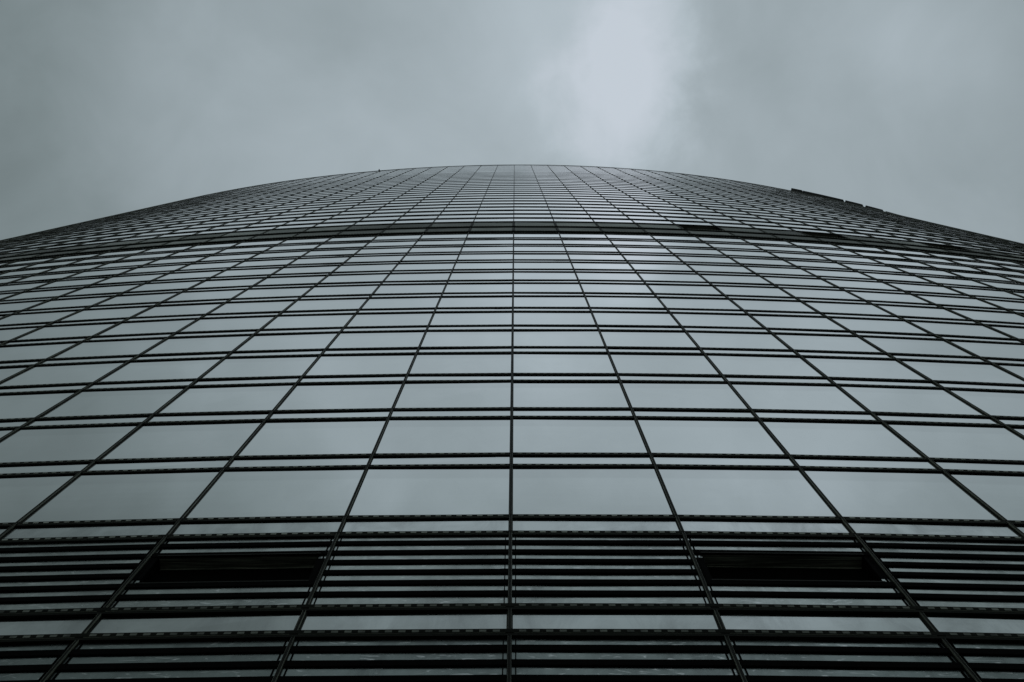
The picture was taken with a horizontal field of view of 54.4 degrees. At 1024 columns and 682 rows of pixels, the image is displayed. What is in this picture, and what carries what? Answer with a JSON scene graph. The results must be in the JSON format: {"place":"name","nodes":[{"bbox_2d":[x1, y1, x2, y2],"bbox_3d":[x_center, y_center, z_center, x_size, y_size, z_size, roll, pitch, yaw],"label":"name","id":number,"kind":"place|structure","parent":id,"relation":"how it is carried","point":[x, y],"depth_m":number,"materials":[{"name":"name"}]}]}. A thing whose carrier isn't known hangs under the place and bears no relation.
{"place":"outdoors","nodes":[
{"label":"outdoors","id":0,"kind":"place"},
{"bbox_2d":[0,165,1023,681],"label":"office tower","id":1,"kind":"structure","parent":0,"point":[520,423],"depth_m":22.98,"materials":[{"name":"metal"}]},
{"bbox_2d":[0,327,37,340],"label":"window pane","id":2,"kind":"structure","parent":1,"relation":"in","point":[5,334],"depth_m":37.30,"materials":[{"name":"glass"}]},
{"bbox_2d":[0,392,74,421],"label":"window pane","id":3,"kind":"structure","parent":1,"relation":"in","point":[16,405],"depth_m":26.65,"materials":[{"name":"glass"}]},
{"bbox_2d":[0,343,75,362],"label":"window pane","id":4,"kind":"structure","parent":1,"relation":"in","point":[45,350],"depth_m":33.57,"materials":[{"name":"glass"}]},
{"bbox_2d":[0,311,75,325],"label":"window pane","id":5,"kind":"structure","parent":1,"relation":"in","point":[50,316],"depth_m":40.51,"materials":[{"name":"glass"}]},
{"bbox_2d":[0,362,124,387],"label":"window pane","id":6,"kind":"structure","parent":1,"relation":"in","point":[76,373],"depth_m":29.89,"materials":[{"name":"glass"}]},
{"bbox_2d":[14,323,115,341],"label":"window pane","id":7,"kind":"structure","parent":1,"relation":"in","point":[73,330],"depth_m":36.89,"materials":[{"name":"glass"}]},
{"bbox_2d":[0,425,136,465],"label":"window pane","id":8,"kind":"structure","parent":1,"relation":"in","point":[69,443],"depth_m":22.98,"materials":[{"name":"glass"}]},
{"bbox_2d":[29,296,111,310],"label":"window pane","id":9,"kind":"structure","parent":1,"relation":"in","point":[82,301],"depth_m":43.90,"materials":[{"name":"glass"}]},
{"bbox_2d":[56,307,147,322],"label":"window pane","id":10,"kind":"structure","parent":1,"relation":"in","point":[117,312],"depth_m":40.36,"materials":[{"name":"glass"}]},
{"bbox_2d":[52,339,162,359],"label":"window pane","id":11,"kind":"structure","parent":1,"relation":"in","point":[123,347],"depth_m":33.38,"materials":[{"name":"glass"}]},
{"bbox_2d":[41,388,183,419],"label":"window pane","id":12,"kind":"structure","parent":1,"relation":"in","point":[137,401],"depth_m":26.37,"materials":[{"name":"glass"}]},
{"bbox_2d":[23,471,218,526],"bbox_3d":[-7.518,3.040,19.374,3.000,2.790,0.005,-2,-78,0],"label":"window pane","id":13,"kind":"structure","parent":1,"relation":"in","point":[160,495],"depth_m":19.37,"materials":[{"name":"glass"}]},
{"bbox_2d":[92,293,176,306],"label":"window pane","id":14,"kind":"structure","parent":1,"relation":"in","point":[148,297],"depth_m":43.84,"materials":[{"name":"glass"}]},
{"bbox_2d":[98,319,195,336],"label":"window pane","id":15,"kind":"structure","parent":1,"relation":"in","point":[171,325],"depth_m":36.84,"materials":[{"name":"glass"}]},
{"bbox_2d":[98,359,220,383],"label":"window pane","id":16,"kind":"structure","parent":1,"relation":"in","point":[173,369],"depth_m":29.85,"materials":[{"name":"glass"}]},
{"bbox_2d":[134,303,221,317],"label":"window pane","id":17,"kind":"structure","parent":1,"relation":"in","point":[199,308],"depth_m":40.34,"materials":[{"name":"glass"}]},
{"bbox_2d":[101,422,260,462],"bbox_3d":[-7.508,2.298,22.826,3.000,2.796,0.005,-1,-78,0],"label":"window pane","id":18,"kind":"structure","parent":1,"relation":"in","point":[203,439],"depth_m":22.84,"materials":[{"name":"glass"}]},
{"bbox_2d":[144,335,250,355],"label":"window pane","id":19,"kind":"structure","parent":1,"relation":"in","point":[223,343],"depth_m":33.32,"materials":[{"name":"glass"}]},
{"bbox_2d":[166,290,242,302],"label":"window pane","id":20,"kind":"structure","parent":1,"relation":"in","point":[226,293],"depth_m":43.80,"materials":[{"name":"glass"}]},
{"bbox_2d":[158,385,292,415],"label":"window pane","id":21,"kind":"structure","parent":1,"relation":"in","point":[233,398],"depth_m":26.33,"materials":[{"name":"glass"}]},
{"bbox_2d":[177,316,274,333],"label":"window pane","id":22,"kind":"structure","parent":1,"relation":"in","point":[246,322],"depth_m":36.81,"materials":[{"name":"glass"}]},
{"bbox_2d":[192,278,262,288],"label":"window pane","id":23,"kind":"structure","parent":1,"relation":"in","point":[234,282],"depth_m":47.30,"materials":[{"name":"glass"}]},
{"bbox_2d":[211,301,293,314],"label":"window pane","id":24,"kind":"structure","parent":1,"relation":"in","point":[272,305],"depth_m":40.28,"materials":[{"name":"glass"}]},
{"bbox_2d":[198,356,317,380],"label":"window pane","id":25,"kind":"structure","parent":1,"relation":"in","point":[266,366],"depth_m":29.81,"materials":[{"name":"glass"}]},
{"bbox_2d":[232,287,310,299],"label":"window pane","id":26,"kind":"structure","parent":1,"relation":"in","point":[274,292],"depth_m":43.78,"materials":[{"name":"glass"}]},
{"bbox_2d":[186,469,363,522],"bbox_3d":[-4.519,2.972,19.351,3.000,2.790,0.002,-1,-78,0],"label":"window pane","id":27,"kind":"structure","parent":1,"relation":"in","point":[312,492],"depth_m":19.34,"materials":[{"name":"glass"}]},
{"bbox_2d":[236,333,336,352],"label":"window pane","id":28,"kind":"structure","parent":1,"relation":"in","point":[321,340],"depth_m":33.29,"materials":[{"name":"glass"}]},
{"bbox_2d":[256,276,324,285],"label":"window pane","id":29,"kind":"structure","parent":1,"relation":"in","point":[306,279],"depth_m":47.25,"materials":[{"name":"glass"}]},
{"bbox_2d":[261,314,353,330],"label":"window pane","id":30,"kind":"structure","parent":1,"relation":"in","point":[305,321],"depth_m":36.80,"materials":[{"name":"glass"}]},
{"bbox_2d":[238,420,385,458],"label":"window pane","id":31,"kind":"structure","parent":1,"relation":"in","point":[348,436],"depth_m":22.81,"materials":[{"name":"glass"}]},
{"bbox_2d":[285,299,365,311],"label":"window pane","id":32,"kind":"structure","parent":1,"relation":"in","point":[332,303],"depth_m":40.27,"materials":[{"name":"glass"}]},
{"bbox_2d":[277,383,401,412],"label":"window pane","id":33,"kind":"structure","parent":1,"relation":"in","point":[379,395],"depth_m":26.31,"materials":[{"name":"glass"}]},
{"bbox_2d":[305,285,377,296],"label":"window pane","id":34,"kind":"structure","parent":1,"relation":"in","point":[334,290],"depth_m":43.75,"materials":[{"name":"glass"}]},
{"bbox_2d":[320,274,387,283],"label":"window pane","id":35,"kind":"structure","parent":1,"relation":"in","point":[367,277],"depth_m":47.23,"materials":[{"name":"glass"}]},
{"bbox_2d":[306,354,414,377],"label":"window pane","id":36,"kind":"structure","parent":1,"relation":"in","point":[349,364],"depth_m":29.79,"materials":[{"name":"glass"}]},
{"bbox_2d":[329,331,424,349],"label":"window pane","id":37,"kind":"structure","parent":1,"relation":"in","point":[367,339],"depth_m":33.27,"materials":[{"name":"glass"}]},
{"bbox_2d":[347,313,432,327],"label":"window pane","id":38,"kind":"structure","parent":1,"relation":"in","point":[396,319],"depth_m":36.77,"materials":[{"name":"glass"}]},
{"bbox_2d":[361,297,439,309],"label":"window pane","id":39,"kind":"structure","parent":1,"relation":"in","point":[427,301],"depth_m":40.25,"materials":[{"name":"glass"}]},
{"bbox_2d":[374,284,444,294],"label":"window pane","id":40,"kind":"structure","parent":1,"relation":"in","point":[425,288],"depth_m":43.72,"materials":[{"name":"glass"}]},
{"bbox_2d":[385,273,449,281],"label":"window pane","id":41,"kind":"structure","parent":1,"relation":"in","point":[413,276],"depth_m":47.18,"materials":[{"name":"glass"}]},
{"bbox_2d":[349,468,508,519],"bbox_3d":[-1.519,2.935,19.335,3.000,2.790,0.001,0,-78,0],"label":"window pane","id":42,"kind":"structure","parent":1,"relation":"in","point":[383,491],"depth_m":19.33,"materials":[{"name":"glass"}]},
{"bbox_2d":[376,419,509,456],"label":"window pane","id":43,"kind":"structure","parent":1,"relation":"in","point":[400,435],"depth_m":22.81,"materials":[{"name":"glass"}]},
{"bbox_2d":[395,382,510,410],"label":"window pane","id":44,"kind":"structure","parent":1,"relation":"in","point":[456,394],"depth_m":26.30,"materials":[{"name":"glass"}]},
{"bbox_2d":[410,354,510,375],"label":"window pane","id":45,"kind":"structure","parent":1,"relation":"in","point":[423,363],"depth_m":29.78,"materials":[{"name":"glass"}]},
{"bbox_2d":[421,331,510,348],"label":"window pane","id":46,"kind":"structure","parent":1,"relation":"in","point":[432,338],"depth_m":33.29,"materials":[{"name":"glass"}]},
{"bbox_2d":[430,312,511,326],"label":"window pane","id":47,"kind":"structure","parent":1,"relation":"in","point":[479,318],"depth_m":36.75,"materials":[{"name":"glass"}]},
{"bbox_2d":[438,297,511,308],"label":"window pane","id":48,"kind":"structure","parent":1,"relation":"in","point":[445,301],"depth_m":40.17,"materials":[{"name":"glass"}]},
{"bbox_2d":[444,284,511,293],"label":"window pane","id":49,"kind":"structure","parent":1,"relation":"in","point":[450,287],"depth_m":43.66,"materials":[{"name":"glass"}]},
{"bbox_2d":[449,272,511,280],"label":"window pane","id":50,"kind":"structure","parent":1,"relation":"in","point":[485,275],"depth_m":47.11,"materials":[{"name":"glass"}]},
{"bbox_2d":[454,262,512,268],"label":"window pane","id":51,"kind":"structure","parent":1,"relation":"in","point":[458,265],"depth_m":50.68,"materials":[{"name":"glass"}]},
{"bbox_2d":[514,262,572,268],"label":"window pane","id":52,"kind":"structure","parent":1,"relation":"in","point":[554,265],"depth_m":50.67,"materials":[{"name":"glass"}]},
{"bbox_2d":[514,272,576,280],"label":"window pane","id":53,"kind":"structure","parent":1,"relation":"in","point":[517,275],"depth_m":47.28,"materials":[{"name":"glass"}]},
{"bbox_2d":[514,283,581,291],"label":"window pane","id":54,"kind":"structure","parent":1,"relation":"in","point":[517,287],"depth_m":43.51,"materials":[{"name":"glass"}]},
{"bbox_2d":[514,297,587,306],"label":"window pane","id":55,"kind":"structure","parent":1,"relation":"in","point":[518,301],"depth_m":40.06,"materials":[{"name":"glass"}]},
{"bbox_2d":[514,312,594,323],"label":"window pane","id":56,"kind":"structure","parent":1,"relation":"in","point":[519,317],"depth_m":36.74,"materials":[{"name":"glass"}]},
{"bbox_2d":[514,331,603,345],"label":"window pane","id":57,"kind":"structure","parent":1,"relation":"in","point":[521,338],"depth_m":33.26,"materials":[{"name":"glass"}]},
{"bbox_2d":[514,353,614,372],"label":"window pane","id":58,"kind":"structure","parent":1,"relation":"in","point":[523,363],"depth_m":29.77,"materials":[{"name":"glass"}]},
{"bbox_2d":[513,382,628,406],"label":"window pane","id":59,"kind":"structure","parent":1,"relation":"in","point":[525,394],"depth_m":26.33,"materials":[{"name":"glass"}]},
{"bbox_2d":[513,419,647,452],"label":"window pane","id":60,"kind":"structure","parent":1,"relation":"in","point":[529,435],"depth_m":22.78,"materials":[{"name":"glass"}]},
{"bbox_2d":[513,468,674,519],"bbox_3d":[1.481,2.928,19.325,3.000,2.790,0.001,0,-78,0],"label":"window pane","id":61,"kind":"structure","parent":1,"relation":"in","point":[535,490],"depth_m":19.29,"materials":[{"name":"glass"}]},
{"bbox_2d":[576,272,640,279],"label":"window pane","id":62,"kind":"structure","parent":1,"relation":"in","point":[581,275],"depth_m":47.15,"materials":[{"name":"glass"}]},
{"bbox_2d":[581,284,651,293],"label":"window pane","id":63,"kind":"structure","parent":1,"relation":"in","point":[635,288],"depth_m":43.69,"materials":[{"name":"glass"}]},
{"bbox_2d":[587,297,664,308],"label":"window pane","id":64,"kind":"structure","parent":1,"relation":"in","point":[593,301],"depth_m":40.21,"materials":[{"name":"glass"}]},
{"bbox_2d":[593,312,678,326],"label":"window pane","id":65,"kind":"structure","parent":1,"relation":"in","point":[603,318],"depth_m":36.73,"materials":[{"name":"glass"}]},
{"bbox_2d":[601,331,696,348],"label":"window pane","id":66,"kind":"structure","parent":1,"relation":"in","point":[612,338],"depth_m":33.24,"materials":[{"name":"glass"}]},
{"bbox_2d":[610,354,720,376],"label":"window pane","id":67,"kind":"structure","parent":1,"relation":"in","point":[624,363],"depth_m":29.77,"materials":[{"name":"glass"}]},
{"bbox_2d":[639,273,706,282],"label":"window pane","id":68,"kind":"structure","parent":1,"relation":"in","point":[646,276],"depth_m":47.23,"materials":[{"name":"glass"}]},
{"bbox_2d":[622,382,747,410],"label":"window pane","id":69,"kind":"structure","parent":1,"relation":"in","point":[659,395],"depth_m":26.27,"materials":[{"name":"glass"}]},
{"bbox_2d":[649,285,720,295],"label":"window pane","id":70,"kind":"structure","parent":1,"relation":"in","point":[690,289],"depth_m":43.67,"materials":[{"name":"glass"}]},
{"bbox_2d":[660,298,739,310],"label":"window pane","id":71,"kind":"structure","parent":1,"relation":"in","point":[669,302],"depth_m":40.22,"materials":[{"name":"glass"}]},
{"bbox_2d":[638,419,784,457],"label":"window pane","id":72,"kind":"structure","parent":1,"relation":"in","point":[661,435],"depth_m":22.80,"materials":[{"name":"glass"}]},
{"bbox_2d":[672,313,761,328],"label":"window pane","id":73,"kind":"structure","parent":1,"relation":"in","point":[685,319],"depth_m":36.75,"materials":[{"name":"glass"}]},
{"bbox_2d":[702,275,770,284],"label":"window pane","id":74,"kind":"structure","parent":1,"relation":"in","point":[711,278],"depth_m":47.17,"materials":[{"name":"glass"}]},
{"bbox_2d":[688,332,788,350],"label":"window pane","id":75,"kind":"structure","parent":1,"relation":"in","point":[703,339],"depth_m":33.26,"materials":[{"name":"glass"}]},
{"bbox_2d":[658,468,840,521],"bbox_3d":[4.481,2.947,19.321,3.000,2.790,0.001,1,-78,0],"label":"window pane","id":76,"kind":"structure","parent":1,"relation":"in","point":[692,491],"depth_m":19.32,"materials":[{"name":"glass"}]},
{"bbox_2d":[715,286,791,297],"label":"window pane","id":77,"kind":"structure","parent":1,"relation":"in","point":[731,290],"depth_m":43.71,"materials":[{"name":"glass"}]},
{"bbox_2d":[707,355,822,378],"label":"window pane","id":78,"kind":"structure","parent":1,"relation":"in","point":[727,364],"depth_m":29.78,"materials":[{"name":"glass"}]},
{"bbox_2d":[732,299,816,312],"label":"window pane","id":79,"kind":"structure","parent":1,"relation":"in","point":[745,304],"depth_m":40.24,"materials":[{"name":"glass"}]},
{"bbox_2d":[732,384,865,413],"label":"window pane","id":80,"kind":"structure","parent":1,"relation":"in","point":[758,396],"depth_m":26.29,"materials":[{"name":"glass"}]},
{"bbox_2d":[752,315,845,331],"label":"window pane","id":81,"kind":"structure","parent":1,"relation":"in","point":[768,321],"depth_m":36.74,"materials":[{"name":"glass"}]},
{"bbox_2d":[764,277,833,287],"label":"window pane","id":82,"kind":"structure","parent":1,"relation":"in","point":[776,280],"depth_m":47.21,"materials":[{"name":"glass"}]},
{"bbox_2d":[782,288,861,300],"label":"window pane","id":83,"kind":"structure","parent":1,"relation":"in","point":[796,292],"depth_m":43.73,"materials":[{"name":"glass"}]},
{"bbox_2d":[776,334,881,353],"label":"window pane","id":84,"kind":"structure","parent":1,"relation":"in","point":[804,342],"depth_m":33.27,"materials":[{"name":"glass"}]},
{"bbox_2d":[763,421,922,460],"bbox_3d":[7.489,2.255,22.776,3.000,2.796,0.006,1,-78,0],"label":"window pane","id":85,"kind":"structure","parent":1,"relation":"in","point":[798,437],"depth_m":22.79,"materials":[{"name":"glass"}]},
{"bbox_2d":[805,302,891,316],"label":"window pane","id":86,"kind":"structure","parent":1,"relation":"in","point":[822,307],"depth_m":40.24,"materials":[{"name":"glass"}]},
{"bbox_2d":[804,357,926,381],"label":"window pane","id":87,"kind":"structure","parent":1,"relation":"in","point":[832,367],"depth_m":29.77,"materials":[{"name":"glass"}]},
{"bbox_2d":[832,318,933,335],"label":"window pane","id":88,"kind":"structure","parent":1,"relation":"in","point":[852,324],"depth_m":36.75,"materials":[{"name":"glass"}]},
{"bbox_2d":[849,291,929,304],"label":"window pane","id":89,"kind":"structure","parent":1,"relation":"in","point":[866,295],"depth_m":43.75,"materials":[{"name":"glass"}]},
{"bbox_2d":[804,470,999,524],"bbox_3d":[7.480,2.998,19.324,3.000,2.790,0.005,1,-78,0],"label":"window pane","id":90,"kind":"structure","parent":1,"relation":"in","point":[853,493],"depth_m":19.32,"materials":[{"name":"glass"}]},
{"bbox_2d":[841,386,983,417],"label":"window pane","id":91,"kind":"structure","parent":1,"relation":"in","point":[880,399],"depth_m":26.29,"materials":[{"name":"glass"}]},
{"bbox_2d":[863,337,973,357],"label":"window pane","id":92,"kind":"structure","parent":1,"relation":"in","point":[894,345],"depth_m":33.28,"materials":[{"name":"glass"}]},
{"bbox_2d":[878,305,966,320],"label":"window pane","id":93,"kind":"structure","parent":1,"relation":"in","point":[898,310],"depth_m":40.26,"materials":[{"name":"glass"}]},
{"bbox_2d":[887,423,1023,463],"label":"window pane","id":94,"kind":"structure","parent":1,"relation":"in","point":[937,441],"depth_m":22.92,"materials":[{"name":"glass"}]},
{"bbox_2d":[910,321,1011,339],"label":"window pane","id":95,"kind":"structure","parent":1,"relation":"in","point":[936,328],"depth_m":36.79,"materials":[{"name":"glass"}]},
{"bbox_2d":[917,295,1004,309],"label":"window pane","id":96,"kind":"structure","parent":1,"relation":"in","point":[936,299],"depth_m":43.77,"materials":[{"name":"glass"}]},
{"bbox_2d":[901,360,1023,385],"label":"window pane","id":97,"kind":"structure","parent":1,"relation":"in","point":[948,371],"depth_m":29.81,"materials":[{"name":"glass"}]},
{"bbox_2d":[950,390,1023,419],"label":"window pane","id":98,"kind":"structure","parent":1,"relation":"in","point":[993,403],"depth_m":26.57,"materials":[{"name":"glass"}]},
{"bbox_2d":[950,309,1023,323],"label":"window pane","id":99,"kind":"structure","parent":1,"relation":"in","point":[977,315],"depth_m":40.41,"materials":[{"name":"glass"}]},
{"bbox_2d":[951,341,1023,360],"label":"window pane","id":100,"kind":"structure","parent":1,"relation":"in","point":[979,348],"depth_m":33.49,"materials":[{"name":"glass"}]},
{"bbox_2d":[991,326,1023,338],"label":"window pane","id":101,"kind":"structure","parent":1,"relation":"in","point":[1014,331],"depth_m":37.22,"materials":[{"name":"glass"}]},
{"bbox_2d":[0,0,1023,246],"label":"sky","id":102,"kind":"structure","parent":0,"point":[908,108],"materials":[{"name":"grey"}]}
]}

